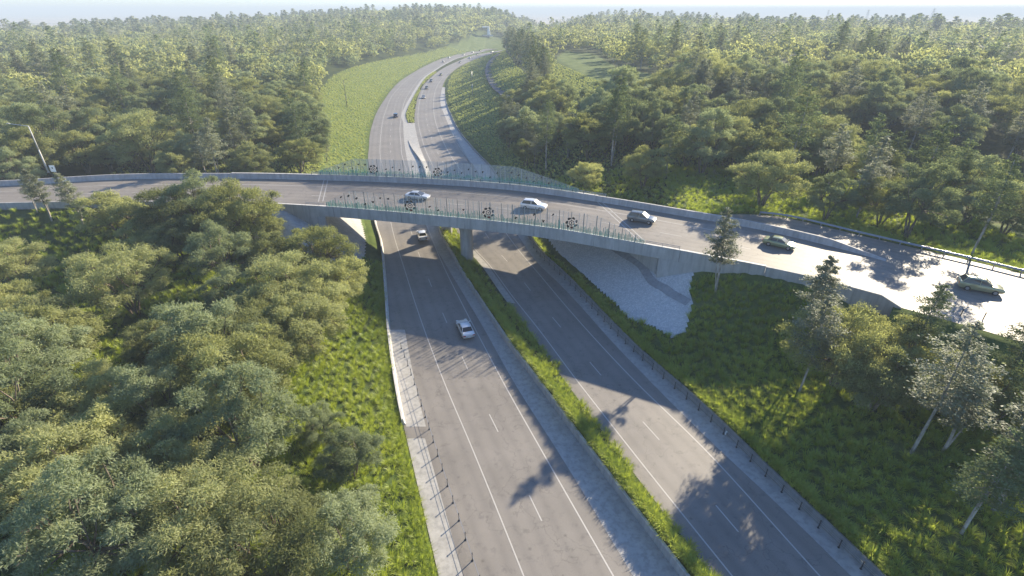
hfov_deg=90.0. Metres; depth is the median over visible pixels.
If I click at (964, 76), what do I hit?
bushy tree
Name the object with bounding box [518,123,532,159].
slender tree
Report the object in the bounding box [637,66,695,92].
bushy tree
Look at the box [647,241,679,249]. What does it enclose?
steel handrail
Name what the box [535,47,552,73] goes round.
slender tree
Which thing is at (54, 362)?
bushy tree
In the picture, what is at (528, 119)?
slender tree
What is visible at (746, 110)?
bushy tree
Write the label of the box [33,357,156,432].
bushy tree
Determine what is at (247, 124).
slender tree
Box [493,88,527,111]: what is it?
bushy tree
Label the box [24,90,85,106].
bushy tree
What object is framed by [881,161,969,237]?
bushy tree
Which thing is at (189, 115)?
slender tree
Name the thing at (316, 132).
bushy tree
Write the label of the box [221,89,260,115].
bushy tree
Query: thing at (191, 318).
bushy tree
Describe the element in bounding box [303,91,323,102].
bushy tree
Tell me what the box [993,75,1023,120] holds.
bushy tree
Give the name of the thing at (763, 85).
slender tree
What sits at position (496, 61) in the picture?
slope grass
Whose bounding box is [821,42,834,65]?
slender tree
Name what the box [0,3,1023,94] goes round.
distant forest
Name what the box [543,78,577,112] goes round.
bushy tree
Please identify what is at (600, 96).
bushy tree
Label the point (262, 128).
bushy tree
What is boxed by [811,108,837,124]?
bushy tree
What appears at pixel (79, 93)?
bushy tree
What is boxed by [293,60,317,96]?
slender tree
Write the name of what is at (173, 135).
bushy tree
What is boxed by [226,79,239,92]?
bushy tree
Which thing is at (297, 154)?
bushy tree
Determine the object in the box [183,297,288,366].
bushy tree
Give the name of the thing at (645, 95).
bushy tree
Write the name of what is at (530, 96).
bushy tree
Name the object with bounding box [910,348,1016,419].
bushy tree
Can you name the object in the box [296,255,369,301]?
bushy tree
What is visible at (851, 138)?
bushy tree
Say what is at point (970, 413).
slender tree
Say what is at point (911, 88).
bushy tree
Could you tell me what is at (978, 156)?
bushy tree
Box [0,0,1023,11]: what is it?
sky
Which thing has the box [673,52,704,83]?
bushy tree
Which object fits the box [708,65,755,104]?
bushy tree
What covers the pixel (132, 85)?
bushy tree
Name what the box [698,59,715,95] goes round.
slender tree
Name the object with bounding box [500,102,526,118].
bushy tree
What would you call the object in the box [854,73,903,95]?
bushy tree
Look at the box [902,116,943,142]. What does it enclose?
bushy tree
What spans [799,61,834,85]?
bushy tree
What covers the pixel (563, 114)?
bushy tree
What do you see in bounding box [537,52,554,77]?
slender tree
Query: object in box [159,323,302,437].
bushy tree
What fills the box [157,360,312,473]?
bushy tree
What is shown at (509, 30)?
slender tree
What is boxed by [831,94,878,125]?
bushy tree
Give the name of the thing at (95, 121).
bushy tree
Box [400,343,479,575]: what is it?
wire rope barrier
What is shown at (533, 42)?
slender tree
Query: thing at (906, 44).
slender tree
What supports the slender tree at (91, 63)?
on the ground at (590, 62)
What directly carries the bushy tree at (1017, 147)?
on the ground at (590, 62)
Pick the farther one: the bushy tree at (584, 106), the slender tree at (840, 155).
the bushy tree at (584, 106)
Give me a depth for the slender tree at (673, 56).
224.11 m
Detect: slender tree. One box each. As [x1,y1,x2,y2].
[0,52,11,73]
[8,49,28,72]
[8,53,33,73]
[17,171,41,212]
[20,168,55,220]
[23,43,47,87]
[23,87,43,114]
[24,39,51,89]
[30,80,64,129]
[37,101,69,165]
[41,48,82,96]
[50,172,83,223]
[52,49,76,91]
[53,86,80,131]
[77,36,103,71]
[99,65,133,109]
[101,38,128,72]
[104,101,123,136]
[118,60,147,95]
[129,73,147,89]
[155,98,184,129]
[161,74,170,93]
[164,69,204,128]
[167,114,184,132]
[170,88,206,152]
[182,60,208,108]
[185,45,200,64]
[187,130,212,172]
[193,117,228,172]
[199,54,231,101]
[204,40,215,58]
[205,38,226,65]
[210,72,242,111]
[213,107,246,151]
[223,90,258,140]
[225,44,239,67]
[275,87,304,132]
[285,109,315,165]
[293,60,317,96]
[299,54,312,76]
[322,133,329,160]
[495,102,506,122]
[499,101,507,118]
[505,25,511,54]
[505,101,516,116]
[509,29,517,58]
[509,33,515,51]
[510,103,524,123]
[511,35,517,55]
[513,112,529,138]
[514,28,526,66]
[516,30,526,69]
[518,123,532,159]
[519,32,534,57]
[520,55,541,81]
[520,65,537,93]
[521,118,534,147]
[522,40,527,72]
[523,45,542,76]
[524,40,539,64]
[528,31,536,46]
[528,131,542,165]
[533,97,560,169]
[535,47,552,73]
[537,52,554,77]
[538,46,553,74]
[561,113,576,157]
[598,77,635,150]
[598,90,631,165]
[625,23,645,65]
[635,28,651,69]
[652,24,667,66]
[658,114,690,169]
[664,19,683,67]
[665,38,682,70]
[675,42,684,62]
[677,100,697,154]
[684,91,702,125]
[685,32,709,83]
[690,59,711,86]
[693,64,713,94]
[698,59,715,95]
[698,108,719,165]
[700,92,710,108]
[702,207,741,292]
[712,23,726,48]
[715,32,727,51]
[723,71,739,104]
[726,29,744,49]
[730,70,753,101]
[753,72,774,97]
[771,76,801,119]
[771,84,831,173]
[772,58,811,108]
[776,48,813,93]
[777,126,794,149]
[786,294,856,392]
[796,255,850,342]
[817,123,859,183]
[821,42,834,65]
[832,21,850,51]
[833,59,867,103]
[844,37,858,54]
[850,113,893,188]
[852,156,886,216]
[853,39,865,52]
[855,135,897,196]
[856,30,878,57]
[861,29,876,52]
[869,29,887,59]
[871,42,886,59]
[875,130,914,188]
[876,47,889,60]
[879,31,893,54]
[889,38,905,58]
[892,36,912,59]
[896,284,958,349]
[897,96,924,140]
[900,120,975,214]
[902,87,940,155]
[902,320,1011,453]
[937,355,1004,450]
[941,42,950,54]
[942,138,980,192]
[946,426,1023,534]
[953,80,997,145]
[961,39,978,56]
[966,153,1023,256]
[971,390,1023,514]
[979,47,999,65]
[989,322,1023,377]
[995,360,1023,424]
[999,45,1016,68]
[1007,111,1023,158]
[1014,477,1023,539]
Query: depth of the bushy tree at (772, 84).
149.96 m
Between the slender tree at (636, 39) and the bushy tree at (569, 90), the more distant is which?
the slender tree at (636, 39)
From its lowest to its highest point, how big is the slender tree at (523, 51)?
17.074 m
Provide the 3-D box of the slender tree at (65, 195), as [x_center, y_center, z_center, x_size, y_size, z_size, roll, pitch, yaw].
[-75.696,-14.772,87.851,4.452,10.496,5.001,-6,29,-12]
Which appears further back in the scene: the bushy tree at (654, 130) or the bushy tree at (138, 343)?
the bushy tree at (654, 130)
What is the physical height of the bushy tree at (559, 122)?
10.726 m
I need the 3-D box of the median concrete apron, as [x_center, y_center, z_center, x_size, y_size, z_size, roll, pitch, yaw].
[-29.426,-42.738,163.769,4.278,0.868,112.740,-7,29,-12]
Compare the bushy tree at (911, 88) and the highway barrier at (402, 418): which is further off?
the bushy tree at (911, 88)
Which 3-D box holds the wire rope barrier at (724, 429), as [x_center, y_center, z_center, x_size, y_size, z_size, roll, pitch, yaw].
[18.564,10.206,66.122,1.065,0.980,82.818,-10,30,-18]
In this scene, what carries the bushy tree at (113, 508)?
on the ground at (590, 62)
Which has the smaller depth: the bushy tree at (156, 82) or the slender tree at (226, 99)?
the slender tree at (226, 99)
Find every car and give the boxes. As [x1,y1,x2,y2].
[404,190,429,200]
[416,230,427,240]
[456,319,474,338]
[520,198,547,210]
[627,210,655,224]
[762,235,796,250]
[956,274,1004,295]
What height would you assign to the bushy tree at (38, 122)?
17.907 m
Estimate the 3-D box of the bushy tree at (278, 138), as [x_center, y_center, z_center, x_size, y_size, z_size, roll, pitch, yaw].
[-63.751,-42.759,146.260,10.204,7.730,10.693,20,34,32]
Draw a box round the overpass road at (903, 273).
[0,178,1023,340]
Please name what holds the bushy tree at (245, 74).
on the ground at (590, 62)
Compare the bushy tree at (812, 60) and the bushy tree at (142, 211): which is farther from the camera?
the bushy tree at (812, 60)
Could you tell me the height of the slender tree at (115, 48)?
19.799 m
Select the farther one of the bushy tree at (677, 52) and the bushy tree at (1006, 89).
the bushy tree at (677, 52)
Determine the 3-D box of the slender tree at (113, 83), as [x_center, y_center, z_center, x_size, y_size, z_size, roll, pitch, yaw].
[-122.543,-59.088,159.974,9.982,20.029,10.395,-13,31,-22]
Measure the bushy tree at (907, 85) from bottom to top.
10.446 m
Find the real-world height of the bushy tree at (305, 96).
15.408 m
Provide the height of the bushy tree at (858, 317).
10.242 m
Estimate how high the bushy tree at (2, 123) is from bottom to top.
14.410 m
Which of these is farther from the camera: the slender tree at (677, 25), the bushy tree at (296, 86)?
the slender tree at (677, 25)
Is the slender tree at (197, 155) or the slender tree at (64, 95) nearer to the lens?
the slender tree at (197, 155)
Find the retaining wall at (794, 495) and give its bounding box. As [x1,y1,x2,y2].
[445,96,885,575]
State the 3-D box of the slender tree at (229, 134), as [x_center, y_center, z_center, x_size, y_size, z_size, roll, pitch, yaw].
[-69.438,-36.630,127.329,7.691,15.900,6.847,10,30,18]
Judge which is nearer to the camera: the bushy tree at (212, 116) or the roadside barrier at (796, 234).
the roadside barrier at (796, 234)
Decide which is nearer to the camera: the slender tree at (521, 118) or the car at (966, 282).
the car at (966, 282)
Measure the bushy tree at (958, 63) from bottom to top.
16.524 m
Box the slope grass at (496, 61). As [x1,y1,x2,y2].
[111,47,854,206]
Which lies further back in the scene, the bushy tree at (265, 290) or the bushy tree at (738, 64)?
the bushy tree at (738, 64)
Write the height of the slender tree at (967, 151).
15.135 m
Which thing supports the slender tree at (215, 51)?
on the ground at (590, 62)
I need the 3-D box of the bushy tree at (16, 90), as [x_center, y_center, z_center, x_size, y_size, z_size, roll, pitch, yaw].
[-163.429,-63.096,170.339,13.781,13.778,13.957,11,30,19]
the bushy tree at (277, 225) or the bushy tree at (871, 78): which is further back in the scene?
the bushy tree at (871, 78)
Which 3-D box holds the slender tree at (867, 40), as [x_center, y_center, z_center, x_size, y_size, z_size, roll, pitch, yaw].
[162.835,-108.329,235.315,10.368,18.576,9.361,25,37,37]
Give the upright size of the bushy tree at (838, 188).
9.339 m
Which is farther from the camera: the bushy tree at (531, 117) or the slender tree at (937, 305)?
the bushy tree at (531, 117)
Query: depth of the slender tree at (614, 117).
123.49 m
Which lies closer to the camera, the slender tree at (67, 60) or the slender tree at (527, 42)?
the slender tree at (67, 60)
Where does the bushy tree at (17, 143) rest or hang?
on the ground at (590, 62)
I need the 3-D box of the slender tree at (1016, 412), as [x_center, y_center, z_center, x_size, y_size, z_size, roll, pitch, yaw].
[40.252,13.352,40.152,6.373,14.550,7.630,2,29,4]
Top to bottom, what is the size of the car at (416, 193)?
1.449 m
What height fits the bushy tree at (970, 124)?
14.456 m
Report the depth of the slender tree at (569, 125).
135.14 m
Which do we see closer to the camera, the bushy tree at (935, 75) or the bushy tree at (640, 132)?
the bushy tree at (640, 132)
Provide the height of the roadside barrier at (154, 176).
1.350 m
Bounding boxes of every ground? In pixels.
[0,12,1023,575]
[361,48,483,575]
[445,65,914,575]
[716,211,1023,273]
[888,307,1023,416]
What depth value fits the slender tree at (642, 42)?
247.87 m
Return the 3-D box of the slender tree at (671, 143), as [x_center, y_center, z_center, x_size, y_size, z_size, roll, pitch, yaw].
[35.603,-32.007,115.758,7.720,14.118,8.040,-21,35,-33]
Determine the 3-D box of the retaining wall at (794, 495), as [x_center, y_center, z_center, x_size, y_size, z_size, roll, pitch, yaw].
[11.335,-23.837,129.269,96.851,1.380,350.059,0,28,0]
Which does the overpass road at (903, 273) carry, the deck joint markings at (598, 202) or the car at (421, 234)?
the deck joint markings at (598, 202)
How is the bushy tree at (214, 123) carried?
on the ground at (590, 62)
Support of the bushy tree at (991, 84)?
on the ground at (590, 62)
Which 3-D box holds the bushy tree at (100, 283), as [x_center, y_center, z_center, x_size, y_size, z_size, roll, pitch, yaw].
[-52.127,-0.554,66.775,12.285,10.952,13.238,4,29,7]
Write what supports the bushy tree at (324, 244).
on the ground at (590, 62)
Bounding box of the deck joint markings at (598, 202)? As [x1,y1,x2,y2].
[318,180,644,240]
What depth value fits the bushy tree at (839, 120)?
120.36 m
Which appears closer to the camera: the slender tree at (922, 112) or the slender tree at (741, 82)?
the slender tree at (922, 112)
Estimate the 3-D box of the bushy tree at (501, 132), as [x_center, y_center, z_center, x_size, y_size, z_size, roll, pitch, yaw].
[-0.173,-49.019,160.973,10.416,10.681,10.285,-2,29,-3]
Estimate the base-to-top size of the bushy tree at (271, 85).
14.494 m
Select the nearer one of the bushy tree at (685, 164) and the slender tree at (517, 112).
the bushy tree at (685, 164)
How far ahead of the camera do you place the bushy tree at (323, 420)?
49.86 m
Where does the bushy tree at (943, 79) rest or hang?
on the ground at (590, 62)
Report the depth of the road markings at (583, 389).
57.22 m
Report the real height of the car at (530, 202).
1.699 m
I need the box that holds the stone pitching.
[549,239,693,337]
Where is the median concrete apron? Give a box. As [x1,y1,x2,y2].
[408,123,428,173]
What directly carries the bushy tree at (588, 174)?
on the ground at (590, 62)
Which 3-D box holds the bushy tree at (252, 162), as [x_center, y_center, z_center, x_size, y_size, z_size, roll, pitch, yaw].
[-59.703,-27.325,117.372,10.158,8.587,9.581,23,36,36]
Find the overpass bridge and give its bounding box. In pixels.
[232,172,765,277]
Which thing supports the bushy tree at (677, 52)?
on the ground at (590, 62)
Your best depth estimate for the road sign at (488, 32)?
669.86 m
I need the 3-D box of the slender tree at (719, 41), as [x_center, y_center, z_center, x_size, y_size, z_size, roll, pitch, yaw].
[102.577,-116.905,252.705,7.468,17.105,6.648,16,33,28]
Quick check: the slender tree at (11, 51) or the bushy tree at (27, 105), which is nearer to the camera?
the bushy tree at (27, 105)
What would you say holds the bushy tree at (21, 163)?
on the ground at (590, 62)
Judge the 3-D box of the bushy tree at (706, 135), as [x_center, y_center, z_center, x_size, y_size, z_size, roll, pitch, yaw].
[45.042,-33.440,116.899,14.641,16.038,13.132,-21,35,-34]
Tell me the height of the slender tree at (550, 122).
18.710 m
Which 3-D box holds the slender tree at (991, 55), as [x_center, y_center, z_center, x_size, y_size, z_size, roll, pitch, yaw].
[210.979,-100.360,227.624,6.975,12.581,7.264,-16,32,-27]
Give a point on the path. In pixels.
(495, 88)
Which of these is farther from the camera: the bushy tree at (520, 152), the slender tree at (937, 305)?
the bushy tree at (520, 152)
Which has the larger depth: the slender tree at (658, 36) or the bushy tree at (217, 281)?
the slender tree at (658, 36)
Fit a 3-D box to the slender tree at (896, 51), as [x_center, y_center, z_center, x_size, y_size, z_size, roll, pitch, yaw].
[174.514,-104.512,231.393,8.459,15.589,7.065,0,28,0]
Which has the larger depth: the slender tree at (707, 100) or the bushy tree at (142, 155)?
the slender tree at (707, 100)
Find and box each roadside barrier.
[0,173,295,185]
[0,201,241,209]
[729,217,886,260]
[764,266,901,315]
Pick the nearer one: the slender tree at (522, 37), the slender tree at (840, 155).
the slender tree at (840, 155)
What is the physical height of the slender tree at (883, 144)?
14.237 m
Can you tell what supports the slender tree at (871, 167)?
on the ground at (590, 62)
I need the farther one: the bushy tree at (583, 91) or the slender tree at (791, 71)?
the bushy tree at (583, 91)
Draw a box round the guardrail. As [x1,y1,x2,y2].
[759,211,1023,273]
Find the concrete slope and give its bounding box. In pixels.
[254,210,365,260]
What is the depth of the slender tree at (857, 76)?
153.66 m
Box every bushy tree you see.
[0,77,29,102]
[0,98,12,106]
[0,101,47,137]
[0,103,71,131]
[0,103,80,172]
[0,119,32,151]
[0,121,53,170]
[0,146,46,179]
[0,236,60,282]
[0,278,51,324]
[0,292,54,314]
[0,302,111,370]
[0,309,79,417]
[0,331,83,433]
[0,370,70,433]
[0,407,93,495]
[0,419,146,552]
[0,433,16,479]
[0,445,180,575]
[2,92,16,104]
[2,293,99,333]
[3,93,28,104]
[4,388,147,498]
[5,316,96,372]
[9,133,79,177]
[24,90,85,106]
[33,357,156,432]
[44,130,110,173]
[54,97,102,124]
[56,106,116,166]
[59,240,178,320]
[69,188,152,242]
[72,86,119,106]
[79,93,122,115]
[79,115,120,139]
[80,77,125,93]
[81,105,122,127]
[83,141,119,170]
[93,105,185,172]
[98,77,143,110]
[102,138,152,169]
[104,107,154,162]
[104,183,206,243]
[108,360,198,439]
[110,214,173,260]
[113,405,234,502]
[118,318,180,371]
[121,70,154,88]
[122,95,159,121]
[125,448,289,575]
[128,85,169,112]
[129,86,158,102]
[142,72,165,89]
[142,218,213,266]
[142,296,264,385]
[144,74,178,89]
[148,77,181,107]
[151,113,190,133]
[151,146,196,172]
[152,168,237,243]
[154,128,192,151]
[155,108,196,125]
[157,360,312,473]
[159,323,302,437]
[159,557,237,575]
[163,130,219,171]
[165,87,216,132]
[166,458,331,575]
[178,68,205,93]
[180,72,228,119]
[180,218,265,285]
[183,177,284,241]
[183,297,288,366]
[192,266,261,320]
[193,120,238,163]
[194,108,239,145]
[197,63,237,82]
[205,93,228,109]
[206,121,261,145]
[211,104,230,117]
[218,77,265,103]
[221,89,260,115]
[223,140,277,171]
[224,105,270,145]
[225,300,319,352]
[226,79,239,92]
[226,150,273,172]
[229,249,339,306]
[231,230,301,280]
[233,71,256,81]
[243,93,287,122]
[247,77,259,89]
[247,287,333,364]
[251,119,276,149]
[252,88,282,110]
[256,111,275,141]
[256,215,285,233]
[260,72,278,84]
[263,80,298,108]
[269,110,293,131]
[269,124,299,149]
[273,87,314,102]
[273,138,325,172]
[275,101,333,158]
[275,223,362,268]
[276,81,313,101]
[278,90,329,119]
[279,483,402,575]
[282,72,302,89]
[282,278,350,340]
[293,400,345,446]
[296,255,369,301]
[298,108,318,128]
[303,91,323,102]
[312,423,385,485]
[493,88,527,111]
[495,115,518,147]
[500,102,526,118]
[503,105,540,145]
[509,138,543,164]
[522,85,541,103]
[524,97,548,120]
[524,114,559,151]
[525,89,572,113]
[526,73,559,94]
[528,79,565,97]
[541,110,569,144]
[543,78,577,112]
[551,112,570,135]
[559,112,623,158]
[565,161,604,187]
[573,88,594,112]
[574,102,605,130]
[580,86,613,120]
[582,94,628,148]
[590,65,643,109]
[598,64,645,101]
[611,93,657,145]
[621,144,674,188]
[625,98,676,155]
[630,88,670,121]
[635,112,667,148]
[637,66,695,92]
[650,85,697,126]
[658,99,687,125]
[660,124,716,167]
[665,46,706,71]
[666,83,726,124]
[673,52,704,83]
[674,106,740,173]
[680,68,712,86]
[681,50,726,70]
[706,53,731,63]
[706,80,722,98]
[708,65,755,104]
[710,61,745,99]
[711,88,748,113]
[714,116,765,165]
[716,96,785,147]
[723,52,762,74]
[725,125,800,170]
[726,148,815,206]
[735,60,761,70]
[738,94,794,126]
[740,70,756,98]
[743,91,769,100]
[743,96,810,139]
[748,57,796,91]
[751,78,802,111]
[772,300,913,392]
[773,59,819,78]
[779,114,862,167]
[783,85,845,121]
[791,136,851,176]
[792,115,840,149]
[795,69,833,110]
[798,130,862,174]
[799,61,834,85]
[804,72,851,102]
[805,170,864,219]
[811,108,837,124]
[819,79,848,100]
[824,54,855,72]
[827,68,849,79]
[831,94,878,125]
[834,344,939,413]
[837,312,947,385]
[838,56,873,78]
[839,58,903,93]
[840,136,870,168]
[840,148,905,188]
[850,67,904,120]
[851,176,917,224]
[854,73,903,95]
[855,81,906,133]
[870,94,919,132]
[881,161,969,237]
[885,70,919,85]
[890,91,917,127]
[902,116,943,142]
[903,76,921,88]
[903,84,935,109]
[909,79,954,118]
[910,103,991,150]
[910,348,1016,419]
[916,74,952,87]
[916,197,963,225]
[919,145,968,165]
[920,90,978,116]
[926,74,941,82]
[927,113,990,145]
[930,66,984,94]
[932,154,1023,224]
[934,85,998,114]
[934,148,984,197]
[936,55,990,84]
[958,94,1022,131]
[958,162,1023,213]
[963,366,1023,429]
[966,72,1018,104]
[968,85,1023,122]
[970,188,1023,234]
[975,70,1008,91]
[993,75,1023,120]
[1002,125,1023,155]
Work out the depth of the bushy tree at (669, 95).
149.71 m
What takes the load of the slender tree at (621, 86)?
on the ground at (590, 62)
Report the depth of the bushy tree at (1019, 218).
84.08 m
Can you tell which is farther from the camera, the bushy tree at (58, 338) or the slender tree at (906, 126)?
the slender tree at (906, 126)
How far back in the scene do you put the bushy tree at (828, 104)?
142.23 m
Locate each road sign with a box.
[48,165,56,172]
[482,26,492,36]
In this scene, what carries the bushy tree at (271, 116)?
on the ground at (590, 62)
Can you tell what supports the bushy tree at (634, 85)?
on the ground at (590, 62)
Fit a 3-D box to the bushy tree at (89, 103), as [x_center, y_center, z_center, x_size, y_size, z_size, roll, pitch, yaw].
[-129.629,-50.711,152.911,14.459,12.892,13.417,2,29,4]
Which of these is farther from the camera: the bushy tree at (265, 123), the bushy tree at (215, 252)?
the bushy tree at (265, 123)
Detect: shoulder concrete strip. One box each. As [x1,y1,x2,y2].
[390,330,462,575]
[440,87,871,575]
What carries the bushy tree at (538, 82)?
on the ground at (590, 62)
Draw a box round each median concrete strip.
[401,51,678,575]
[473,250,514,302]
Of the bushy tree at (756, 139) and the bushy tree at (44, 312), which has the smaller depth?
the bushy tree at (44, 312)
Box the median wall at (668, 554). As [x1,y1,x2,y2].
[408,140,689,575]
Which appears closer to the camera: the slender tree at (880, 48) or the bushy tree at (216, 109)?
the bushy tree at (216, 109)
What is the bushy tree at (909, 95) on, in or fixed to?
on the ground at (590, 62)
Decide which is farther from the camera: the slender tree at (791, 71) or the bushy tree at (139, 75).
the bushy tree at (139, 75)
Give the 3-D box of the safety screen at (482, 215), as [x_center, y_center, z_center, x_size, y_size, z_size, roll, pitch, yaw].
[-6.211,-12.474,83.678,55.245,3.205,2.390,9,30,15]
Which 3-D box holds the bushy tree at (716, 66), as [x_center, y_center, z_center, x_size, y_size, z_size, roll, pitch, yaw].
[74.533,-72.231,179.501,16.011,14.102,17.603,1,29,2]
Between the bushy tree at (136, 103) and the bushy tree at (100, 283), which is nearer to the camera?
the bushy tree at (100, 283)
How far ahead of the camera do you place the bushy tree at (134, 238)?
79.39 m
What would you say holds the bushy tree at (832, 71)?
on the ground at (590, 62)
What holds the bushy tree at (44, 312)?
on the ground at (590, 62)
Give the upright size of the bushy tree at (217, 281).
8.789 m
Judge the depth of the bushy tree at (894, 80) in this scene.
152.68 m
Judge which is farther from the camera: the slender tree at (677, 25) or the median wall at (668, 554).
the slender tree at (677, 25)
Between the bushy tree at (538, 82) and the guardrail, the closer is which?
the guardrail
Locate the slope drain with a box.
[612,250,690,304]
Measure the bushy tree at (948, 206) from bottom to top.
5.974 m
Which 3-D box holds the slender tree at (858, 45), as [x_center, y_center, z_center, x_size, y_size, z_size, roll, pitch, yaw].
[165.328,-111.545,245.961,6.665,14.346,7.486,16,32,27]
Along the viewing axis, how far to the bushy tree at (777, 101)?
127.60 m
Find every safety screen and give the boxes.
[319,159,578,191]
[326,191,644,243]
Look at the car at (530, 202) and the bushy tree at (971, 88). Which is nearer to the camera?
the car at (530, 202)
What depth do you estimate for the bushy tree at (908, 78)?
163.61 m
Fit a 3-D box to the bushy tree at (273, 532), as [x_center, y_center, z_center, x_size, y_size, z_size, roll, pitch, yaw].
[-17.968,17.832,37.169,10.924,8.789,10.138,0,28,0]
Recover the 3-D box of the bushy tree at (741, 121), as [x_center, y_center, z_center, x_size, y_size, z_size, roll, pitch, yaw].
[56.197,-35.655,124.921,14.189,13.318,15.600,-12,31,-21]
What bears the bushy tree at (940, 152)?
on the ground at (590, 62)
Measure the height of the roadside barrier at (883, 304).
2.450 m
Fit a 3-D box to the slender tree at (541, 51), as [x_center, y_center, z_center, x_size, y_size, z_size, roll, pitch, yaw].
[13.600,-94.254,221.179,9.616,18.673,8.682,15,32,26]
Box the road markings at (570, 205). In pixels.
[3,184,1019,334]
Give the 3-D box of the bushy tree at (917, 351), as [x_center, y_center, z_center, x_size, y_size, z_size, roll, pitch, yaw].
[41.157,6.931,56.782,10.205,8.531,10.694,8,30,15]
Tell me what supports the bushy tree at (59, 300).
on the ground at (590, 62)
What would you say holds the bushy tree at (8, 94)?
on the ground at (590, 62)
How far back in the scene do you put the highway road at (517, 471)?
56.15 m
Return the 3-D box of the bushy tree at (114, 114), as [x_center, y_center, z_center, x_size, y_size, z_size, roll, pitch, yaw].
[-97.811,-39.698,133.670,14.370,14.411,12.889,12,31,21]
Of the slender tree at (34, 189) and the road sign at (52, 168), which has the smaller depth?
the slender tree at (34, 189)
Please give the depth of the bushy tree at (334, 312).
64.35 m
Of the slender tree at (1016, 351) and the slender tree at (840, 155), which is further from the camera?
the slender tree at (840, 155)
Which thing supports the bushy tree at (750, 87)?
on the ground at (590, 62)
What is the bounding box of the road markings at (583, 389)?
[380,58,819,575]
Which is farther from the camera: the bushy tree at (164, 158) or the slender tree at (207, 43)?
the slender tree at (207, 43)
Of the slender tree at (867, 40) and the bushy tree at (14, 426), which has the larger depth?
the slender tree at (867, 40)
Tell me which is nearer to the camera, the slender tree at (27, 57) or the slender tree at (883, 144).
the slender tree at (883, 144)
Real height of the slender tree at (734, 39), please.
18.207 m
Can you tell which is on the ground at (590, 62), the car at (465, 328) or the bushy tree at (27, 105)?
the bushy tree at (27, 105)
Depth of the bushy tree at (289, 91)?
173.55 m
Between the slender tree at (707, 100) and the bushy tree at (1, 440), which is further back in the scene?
the slender tree at (707, 100)
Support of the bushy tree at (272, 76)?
on the ground at (590, 62)
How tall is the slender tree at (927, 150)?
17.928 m
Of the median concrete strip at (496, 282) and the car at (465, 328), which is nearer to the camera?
the car at (465, 328)
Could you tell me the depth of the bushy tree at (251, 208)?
82.03 m
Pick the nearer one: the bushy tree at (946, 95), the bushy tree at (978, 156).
the bushy tree at (978, 156)
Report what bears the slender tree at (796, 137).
on the ground at (590, 62)
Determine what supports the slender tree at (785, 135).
on the ground at (590, 62)
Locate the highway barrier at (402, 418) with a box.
[374,220,405,426]
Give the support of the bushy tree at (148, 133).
on the ground at (590, 62)
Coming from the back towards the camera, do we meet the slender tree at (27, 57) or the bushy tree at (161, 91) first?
the slender tree at (27, 57)
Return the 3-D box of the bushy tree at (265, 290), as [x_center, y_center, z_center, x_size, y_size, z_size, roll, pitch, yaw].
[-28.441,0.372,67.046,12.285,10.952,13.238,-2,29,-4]
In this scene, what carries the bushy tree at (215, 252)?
on the ground at (590, 62)
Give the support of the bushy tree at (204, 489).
on the ground at (590, 62)
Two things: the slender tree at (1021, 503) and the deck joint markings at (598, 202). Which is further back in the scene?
the deck joint markings at (598, 202)
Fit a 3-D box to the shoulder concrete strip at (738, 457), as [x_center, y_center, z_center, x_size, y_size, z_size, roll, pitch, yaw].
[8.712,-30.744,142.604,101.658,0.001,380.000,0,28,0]
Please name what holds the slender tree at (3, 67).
on the ground at (590, 62)
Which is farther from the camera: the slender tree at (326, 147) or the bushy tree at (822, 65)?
the bushy tree at (822, 65)
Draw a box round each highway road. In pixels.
[368,46,632,575]
[414,50,850,575]
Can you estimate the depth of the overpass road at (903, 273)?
81.94 m
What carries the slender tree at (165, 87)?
on the ground at (590, 62)
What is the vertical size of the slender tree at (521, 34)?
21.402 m
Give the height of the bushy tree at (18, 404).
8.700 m
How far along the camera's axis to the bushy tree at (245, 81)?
172.71 m
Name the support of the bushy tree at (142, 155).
on the ground at (590, 62)
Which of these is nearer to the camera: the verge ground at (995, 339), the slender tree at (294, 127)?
the verge ground at (995, 339)
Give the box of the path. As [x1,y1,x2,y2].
[485,53,511,98]
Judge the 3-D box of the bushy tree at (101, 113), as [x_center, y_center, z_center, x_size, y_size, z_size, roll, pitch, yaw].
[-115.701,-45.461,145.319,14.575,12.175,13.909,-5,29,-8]
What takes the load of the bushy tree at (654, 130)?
on the ground at (590, 62)
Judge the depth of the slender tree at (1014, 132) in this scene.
126.34 m
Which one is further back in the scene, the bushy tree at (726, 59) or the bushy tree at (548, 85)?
the bushy tree at (726, 59)
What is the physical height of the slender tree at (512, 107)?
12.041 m
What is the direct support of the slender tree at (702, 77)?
on the ground at (590, 62)
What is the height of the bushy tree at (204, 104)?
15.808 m
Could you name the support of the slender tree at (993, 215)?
on the ground at (590, 62)
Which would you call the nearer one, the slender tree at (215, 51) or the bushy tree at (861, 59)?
the bushy tree at (861, 59)
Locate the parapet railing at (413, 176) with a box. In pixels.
[311,172,606,196]
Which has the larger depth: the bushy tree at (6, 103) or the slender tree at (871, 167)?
the bushy tree at (6, 103)
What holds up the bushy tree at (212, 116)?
on the ground at (590, 62)
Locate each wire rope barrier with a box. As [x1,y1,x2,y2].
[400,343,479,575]
[535,246,874,575]
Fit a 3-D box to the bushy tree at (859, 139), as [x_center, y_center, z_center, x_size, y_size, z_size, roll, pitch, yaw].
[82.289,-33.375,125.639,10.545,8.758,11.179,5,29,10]

